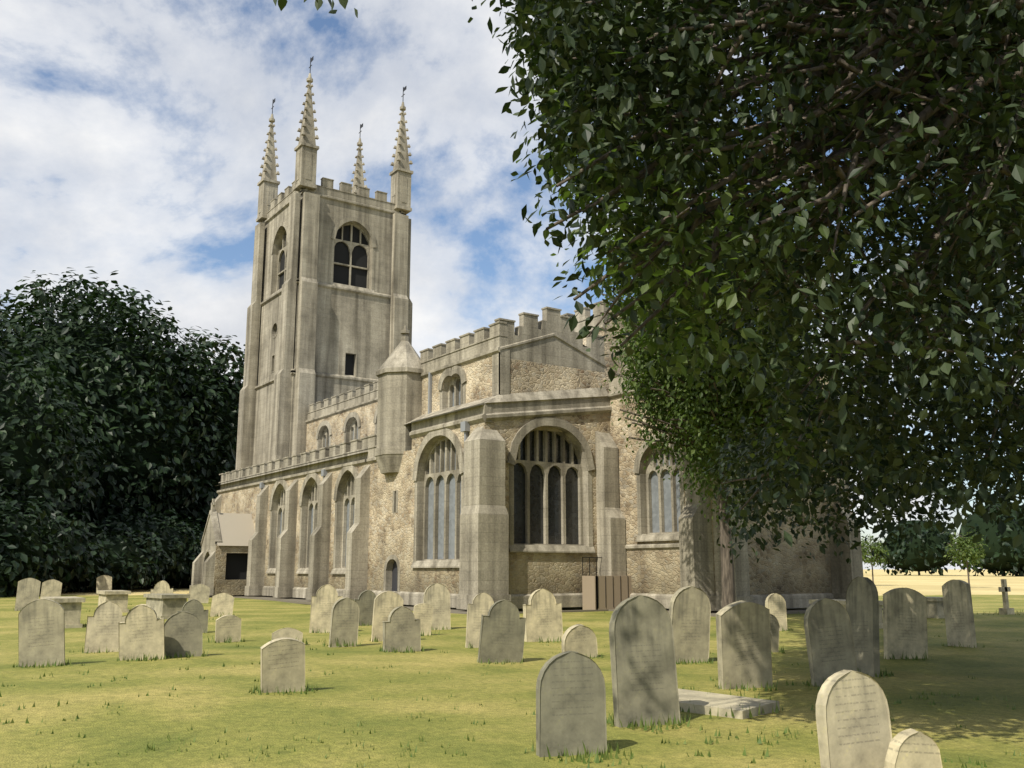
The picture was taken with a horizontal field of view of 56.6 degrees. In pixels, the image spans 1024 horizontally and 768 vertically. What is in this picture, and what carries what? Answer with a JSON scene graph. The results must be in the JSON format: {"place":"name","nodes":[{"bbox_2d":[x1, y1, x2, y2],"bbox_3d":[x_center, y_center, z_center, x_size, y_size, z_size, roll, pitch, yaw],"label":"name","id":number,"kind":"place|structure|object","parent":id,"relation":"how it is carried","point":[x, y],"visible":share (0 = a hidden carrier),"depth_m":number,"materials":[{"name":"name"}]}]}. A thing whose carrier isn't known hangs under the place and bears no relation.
{"place":"outdoors","nodes":[
{"label":"outdoors","id":0,"kind":"place"},
{"bbox_2d":[0,569,1023,767],"bbox_3d":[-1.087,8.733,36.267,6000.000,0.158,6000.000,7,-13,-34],"label":"ground","id":1,"kind":"structure","parent":0,"point":[220,698],"depth_m":11.63,"materials":[{"name":"green plant"}]},
{"bbox_2d":[14,578,40,610],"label":"headstone","id":2,"kind":"object","parent":1,"relation":"on","point":[28,590],"visible":0.81,"depth_m":37.02,"materials":[{"name":"stone"}]},
{"bbox_2d":[0,486,80,597],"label":"shrub","id":3,"kind":"object","parent":1,"relation":"on","point":[12,585],"depth_m":58.32,"materials":[{"name":"green plant"}]},
{"bbox_2d":[18,598,64,666],"bbox_3d":[-7.958,4.330,16.081,0.702,1.373,0.108,-2,-6,-19],"label":"headstone","id":4,"kind":"object","parent":1,"relation":"on","point":[41,630],"visible":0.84,"depth_m":16.05,"materials":[{"name":"stone"}]},
{"bbox_2d":[40,579,61,596],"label":"headstone","id":5,"kind":"object","parent":1,"relation":"on","point":[51,588],"visible":0.78,"depth_m":49.66,"materials":[{"name":"stone"}]},
{"bbox_2d":[1,492,114,595],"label":"shrub","id":6,"kind":"object","parent":1,"relation":"on","point":[81,566],"depth_m":63.36,"materials":[{"name":"green plant"}]},
{"bbox_2d":[0,313,120,534],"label":"tree","id":7,"kind":"object","parent":1,"relation":"on","point":[73,506],"depth_m":70.00,"materials":[{"name":"green plant"}]},
{"bbox_2d":[0,319,110,483],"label":"tree leaves","id":8,"kind":"object","parent":7,"relation":"attached to","point":[46,407],"visible":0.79,"depth_m":70.86,"materials":[{"name":"green plant"}]},
{"bbox_2d":[40,596,85,627],"bbox_3d":[-13.251,6.757,27.915,0.950,0.950,2.000,7,-13,-32],"label":"chest tomb","id":9,"kind":"object","parent":1,"relation":"on","point":[71,605],"visible":0.45,"depth_m":27.24,"materials":[{"name":"stone"}]},
{"bbox_2d":[96,575,111,591],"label":"headstone","id":10,"kind":"object","parent":1,"relation":"on","point":[103,582],"visible":0.79,"depth_m":63.63,"materials":[{"name":"stone"}]},
{"bbox_2d":[84,601,125,652],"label":"headstone","id":11,"kind":"object","parent":1,"relation":"on","point":[102,626],"visible":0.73,"depth_m":19.18,"materials":[{"name":"stone"}]},
{"bbox_2d":[40,518,173,592],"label":"shrub","id":12,"kind":"object","parent":1,"relation":"on","point":[143,575],"depth_m":70.39,"materials":[{"name":"green plant"}]},
{"bbox_2d":[96,590,130,612],"bbox_3d":[-15.544,8.509,36.986,0.950,0.900,1.900,7,-13,-31],"label":"chest tomb","id":13,"kind":"object","parent":1,"relation":"on","point":[119,598],"visible":0.57,"depth_m":36.36,"materials":[{"name":"stone"}]},
{"bbox_2d":[0,273,236,584],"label":"tree","id":14,"kind":"object","parent":1,"relation":"on","point":[140,484],"depth_m":87.67,"materials":[{"name":"green plant"}]},
{"bbox_2d":[0,267,238,458],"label":"tree leaves","id":15,"kind":"object","parent":14,"relation":"attached to","point":[185,413],"visible":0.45,"depth_m":90.33,"materials":[{"name":"green plant"}]},
{"bbox_2d":[81,504,202,588],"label":"shrub","id":16,"kind":"object","parent":1,"relation":"on","point":[180,545],"depth_m":78.51,"materials":[{"name":"green plant"}]},
{"bbox_2d":[119,604,164,660],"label":"headstone","id":17,"kind":"object","parent":1,"relation":"on","point":[141,630],"visible":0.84,"depth_m":17.07,"materials":[{"name":"stone"}]},
{"bbox_2d":[150,581,172,593],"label":"headstone","id":18,"kind":"object","parent":1,"relation":"on","point":[161,586],"visible":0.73,"depth_m":38.80,"materials":[{"name":"stone"}]},
{"bbox_2d":[143,593,189,618],"bbox_3d":[-11.833,7.639,32.463,0.950,0.900,1.900,9,-14,-37],"label":"chest tomb","id":19,"kind":"object","parent":1,"relation":"on","point":[165,605],"visible":0.59,"depth_m":31.84,"materials":[{"name":"stone"}]},
{"bbox_2d":[146,518,204,587],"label":"shrub","id":20,"kind":"object","parent":1,"relation":"on","point":[183,583],"depth_m":82.13,"materials":[{"name":"green plant"}]},
{"bbox_2d":[164,611,202,656],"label":"headstone","id":21,"kind":"object","parent":1,"relation":"on","point":[183,630],"visible":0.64,"depth_m":17.66,"materials":[{"name":"stone"}]},
{"bbox_2d":[139,324,244,585],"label":"tree","id":22,"kind":"object","parent":1,"relation":"on","point":[234,430],"depth_m":97.42,"materials":[{"name":"green plant"}]},
{"bbox_2d":[154,328,244,472],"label":"tree leaves","id":23,"kind":"object","parent":22,"relation":"attached to","point":[234,367],"visible":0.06,"depth_m":100.01,"materials":[{"name":"green plant"}]},
{"bbox_2d":[177,599,208,632],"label":"headstone","id":24,"kind":"object","parent":1,"relation":"on","point":[195,607],"visible":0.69,"depth_m":25.27,"materials":[{"name":"stone"}]},
{"bbox_2d":[188,584,209,602],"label":"headstone","id":25,"kind":"object","parent":1,"relation":"on","point":[199,592],"visible":0.74,"depth_m":46.74,"materials":[{"name":"stone"}]},
{"bbox_2d":[191,512,208,531],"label":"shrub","id":26,"kind":"object","parent":1,"relation":"on","point":[203,525],"visible":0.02,"depth_m":89.10,"materials":[{"name":"green plant"}]},
{"bbox_2d":[210,593,233,616],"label":"headstone","id":27,"kind":"object","parent":1,"relation":"on","point":[221,603],"visible":0.77,"depth_m":33.12,"materials":[{"name":"stone"}]},
{"bbox_2d":[215,615,240,642],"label":"headstone","id":28,"kind":"object","parent":1,"relation":"on","point":[227,625],"visible":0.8,"depth_m":21.74,"materials":[{"name":"stone"}]},
{"bbox_2d":[260,637,304,692],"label":"headstone","id":29,"kind":"object","parent":1,"relation":"on","point":[283,663],"visible":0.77,"depth_m":12.66,"materials":[{"name":"stone"}]},
{"bbox_2d":[272,628,302,641],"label":"headstone","id":30,"kind":"object","parent":1,"relation":"on","point":[290,633],"visible":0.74,"depth_m":20.63,"materials":[{"name":"stone"}]},
{"bbox_2d":[309,584,342,632],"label":"headstone","id":31,"kind":"object","parent":1,"relation":"on","point":[325,599],"visible":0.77,"depth_m":25.23,"materials":[{"name":"stone"}]},
{"bbox_2d":[329,597,358,647],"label":"headstone","id":32,"kind":"object","parent":1,"relation":"on","point":[344,622],"visible":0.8,"depth_m":20.37,"materials":[{"name":"stone"}]},
{"bbox_2d":[354,590,375,625],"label":"headstone","id":33,"kind":"object","parent":1,"relation":"on","point":[364,601],"visible":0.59,"depth_m":27.88,"materials":[{"name":"stone"}]},
{"bbox_2d":[371,591,402,641],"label":"headstone","id":34,"kind":"object","parent":1,"relation":"on","point":[386,603],"visible":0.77,"depth_m":21.78,"materials":[{"name":"stone"}]},
{"bbox_2d":[382,606,420,651],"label":"headstone","id":35,"kind":"object","parent":1,"relation":"on","point":[402,627],"visible":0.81,"depth_m":19.14,"materials":[{"name":"stone"}]},
{"bbox_2d":[413,603,432,634],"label":"headstone","id":36,"kind":"object","parent":1,"relation":"on","point":[423,612],"visible":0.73,"depth_m":23.73,"materials":[{"name":"stone"}]},
{"bbox_2d":[423,583,450,629],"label":"headstone","id":37,"kind":"object","parent":1,"relation":"on","point":[436,596],"visible":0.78,"depth_m":26.14,"materials":[{"name":"stone"}]},
{"bbox_2d":[465,593,493,647],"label":"headstone","id":38,"kind":"object","parent":1,"relation":"on","point":[480,606],"visible":0.59,"depth_m":20.43,"materials":[{"name":"stone"}]},
{"bbox_2d":[477,599,525,662],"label":"headstone","id":39,"kind":"object","parent":1,"relation":"on","point":[502,631],"visible":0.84,"depth_m":17.11,"materials":[{"name":"stone"}]},
{"bbox_2d":[0,604,1023,767],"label":"grass tufts","id":40,"kind":"object","parent":1,"relation":"on","point":[604,756],"visible":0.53,"depth_m":10.85,"materials":[{"name":"green plant"}]},
{"bbox_2d":[189,56,882,616],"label":"church","id":41,"kind":"structure","parent":1,"relation":"on","point":[497,460],"depth_m":42.72,"materials":[{"name":"beige stone"}]},
{"bbox_2d":[523,589,562,641],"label":"headstone","id":42,"kind":"object","parent":1,"relation":"on","point":[542,612],"visible":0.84,"depth_m":22.43,"materials":[{"name":"stone"}]},
{"bbox_2d":[536,651,606,756],"bbox_3d":[0.537,3.013,8.600,0.649,1.150,0.123,3,-12,-16],"label":"headstone","id":43,"kind":"object","parent":1,"relation":"on","point":[570,701],"visible":1,"depth_m":8.57,"materials":[{"name":"stone"}]},
{"bbox_2d":[561,624,597,656],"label":"headstone","id":44,"kind":"object","parent":1,"relation":"on","point":[580,638],"visible":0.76,"depth_m":18.01,"materials":[{"name":"stone"}]},
{"bbox_2d":[582,557,631,609],"bbox_3d":[5.464,8.030,38.201,3.700,2.120,3.900,7,-13,-34],"label":"boiler enclosure","id":45,"kind":"object","parent":1,"relation":"on","point":[605,592],"visible":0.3,"depth_m":38.43,"materials":[{"name":"brown wood"}]},
{"bbox_2d":[609,595,680,727],"bbox_3d":[1.435,3.109,10.313,0.756,1.598,0.127,3,-15,-21],"label":"headstone","id":46,"kind":"object","parent":1,"relation":"on","point":[643,662],"visible":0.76,"depth_m":10.28,"materials":[{"name":"stone"}]},
{"bbox_2d":[669,586,710,662],"bbox_3d":[3.196,4.459,17.137,0.790,1.606,0.142,6,-8,-18],"label":"headstone","id":47,"kind":"object","parent":1,"relation":"on","point":[689,610],"visible":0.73,"depth_m":17.10,"materials":[{"name":"stone"}]},
{"bbox_2d":[591,183,832,607],"bbox_3d":[7.171,-0.104,32.765,10.357,16.628,8.351,7,-13,-34],"label":"tree","id":48,"kind":"object","parent":1,"relation":"on","point":[686,408],"depth_m":31.44,"materials":[{"name":"green plant"}]},
{"bbox_2d":[678,689,779,718],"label":"ledger slab","id":49,"kind":"structure","parent":1,"relation":"on","point":[721,705],"depth_m":11.04,"materials":[{"name":"stone"}]},
{"bbox_2d":[716,600,772,689],"bbox_3d":[3.216,3.731,13.139,0.804,1.442,0.132,-1,-2,-21],"label":"headstone","id":50,"kind":"object","parent":1,"relation":"on","point":[743,636],"visible":0.81,"depth_m":13.08,"materials":[{"name":"stone"}]},
{"bbox_2d":[770,614,778,652],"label":"headstone","id":51,"kind":"object","parent":1,"relation":"on","point":[774,626],"visible":0.34,"depth_m":19.20,"materials":[{"name":"stone"}]},
{"bbox_2d":[765,593,786,630],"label":"headstone","id":52,"kind":"object","parent":1,"relation":"on","point":[775,603],"visible":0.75,"depth_m":26.12,"materials":[{"name":"stone"}]},
{"bbox_2d":[804,598,857,686],"bbox_3d":[4.553,3.806,13.555,0.709,1.469,0.116,-1,-12,-15],"label":"headstone","id":53,"kind":"object","parent":1,"relation":"on","point":[829,637],"visible":0.77,"depth_m":13.54,"materials":[{"name":"stone"}]},
{"bbox_2d":[809,599,882,628],"bbox_3d":[9.850,6.787,27.909,0.950,0.850,2.000,6,-13,-30],"label":"chest tomb","id":54,"kind":"object","parent":1,"relation":"on","point":[842,602],"visible":0.07,"depth_m":27.35,"materials":[{"name":"stone"}]},
{"bbox_2d":[816,670,891,767],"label":"headstone","id":55,"kind":"object","parent":1,"relation":"on","point":[853,722],"visible":0.98,"depth_m":7.23,"materials":[{"name":"stone"}]},
{"bbox_2d":[846,576,879,676],"bbox_3d":[5.591,3.975,15.160,0.115,1.782,0.686,11,-18,-16],"label":"headstone","id":56,"kind":"object","parent":1,"relation":"on","point":[862,604],"visible":0.74,"depth_m":15.07,"materials":[{"name":"stone"}]},
{"bbox_2d":[861,534,888,581],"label":"young tree","id":57,"kind":"object","parent":1,"relation":"on","point":[876,549],"depth_m":94.70,"materials":[{"name":"green plant"}]},
{"bbox_2d":[883,588,927,658],"bbox_3d":[7.517,4.692,18.153,0.893,1.573,0.120,7,-13,-14],"label":"headstone","id":58,"kind":"object","parent":1,"relation":"on","point":[905,620],"visible":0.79,"depth_m":18.12,"materials":[{"name":"stone"}]},
{"bbox_2d":[884,728,942,767],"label":"headstone","id":59,"kind":"object","parent":1,"relation":"on","point":[910,748],"visible":1,"depth_m":6.88,"materials":[{"name":"stone"}]},
{"bbox_2d":[867,509,961,575],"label":"tree","id":60,"kind":"object","parent":1,"relation":"on","point":[910,552],"depth_m":239.66,"materials":[{"name":"green plant"}]},
{"bbox_2d":[926,597,944,618],"bbox_3d":[14.378,7.836,33.126,0.950,0.800,1.800,6,-13,-28],"label":"chest tomb","id":61,"kind":"object","parent":1,"relation":"on","point":[935,606],"visible":0.17,"depth_m":32.35,"materials":[{"name":"stone"}]},
{"bbox_2d":[942,579,976,647],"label":"headstone","id":62,"kind":"object","parent":1,"relation":"on","point":[958,612],"visible":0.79,"depth_m":21.00,"materials":[{"name":"stone"}]},
{"bbox_2d":[943,529,988,583],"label":"young tree","id":63,"kind":"object","parent":1,"relation":"on","point":[973,555],"depth_m":84.87,"materials":[{"name":"green plant"}]},
{"bbox_2d":[944,481,1023,576],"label":"tree","id":64,"kind":"object","parent":1,"relation":"on","point":[990,532],"depth_m":213.10,"materials":[{"name":"green plant"}]},
{"bbox_2d":[998,579,1014,614],"bbox_3d":[17.982,7.851,34.615,0.600,1.450,0.300,7,-13,-34],"label":"grave cross","id":65,"kind":"object","parent":1,"relation":"on","point":[1004,589],"visible":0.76,"depth_m":34.54,"materials":[{"name":"stone"}]},
{"bbox_2d":[989,548,1023,574],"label":"tree","id":66,"kind":"object","parent":1,"relation":"on","point":[1012,554],"depth_m":210.72,"materials":[{"name":"green plant"}]},
{"bbox_2d":[0,0,1023,569],"label":"sky","id":67,"kind":"structure","parent":0,"point":[133,136],"materials":[{"name":"blue"}]},
{"bbox_2d":[273,0,1023,565],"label":"oak tree","id":68,"kind":"object","parent":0,"point":[901,472],"depth_m":9.01,"materials":[{"name":"green plant"}]},
{"bbox_2d":[516,52,872,492],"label":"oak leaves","id":69,"kind":"object","parent":68,"relation":"attached to","point":[725,300],"visible":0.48,"depth_m":8.79,"materials":[{"name":"green plant"}]},
{"bbox_2d":[585,0,829,18],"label":"oak tree leaves","id":70,"kind":"object","parent":68,"relation":"attached to","point":[637,1],"visible":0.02,"depth_m":22.76,"materials":[{"name":"green plant"}]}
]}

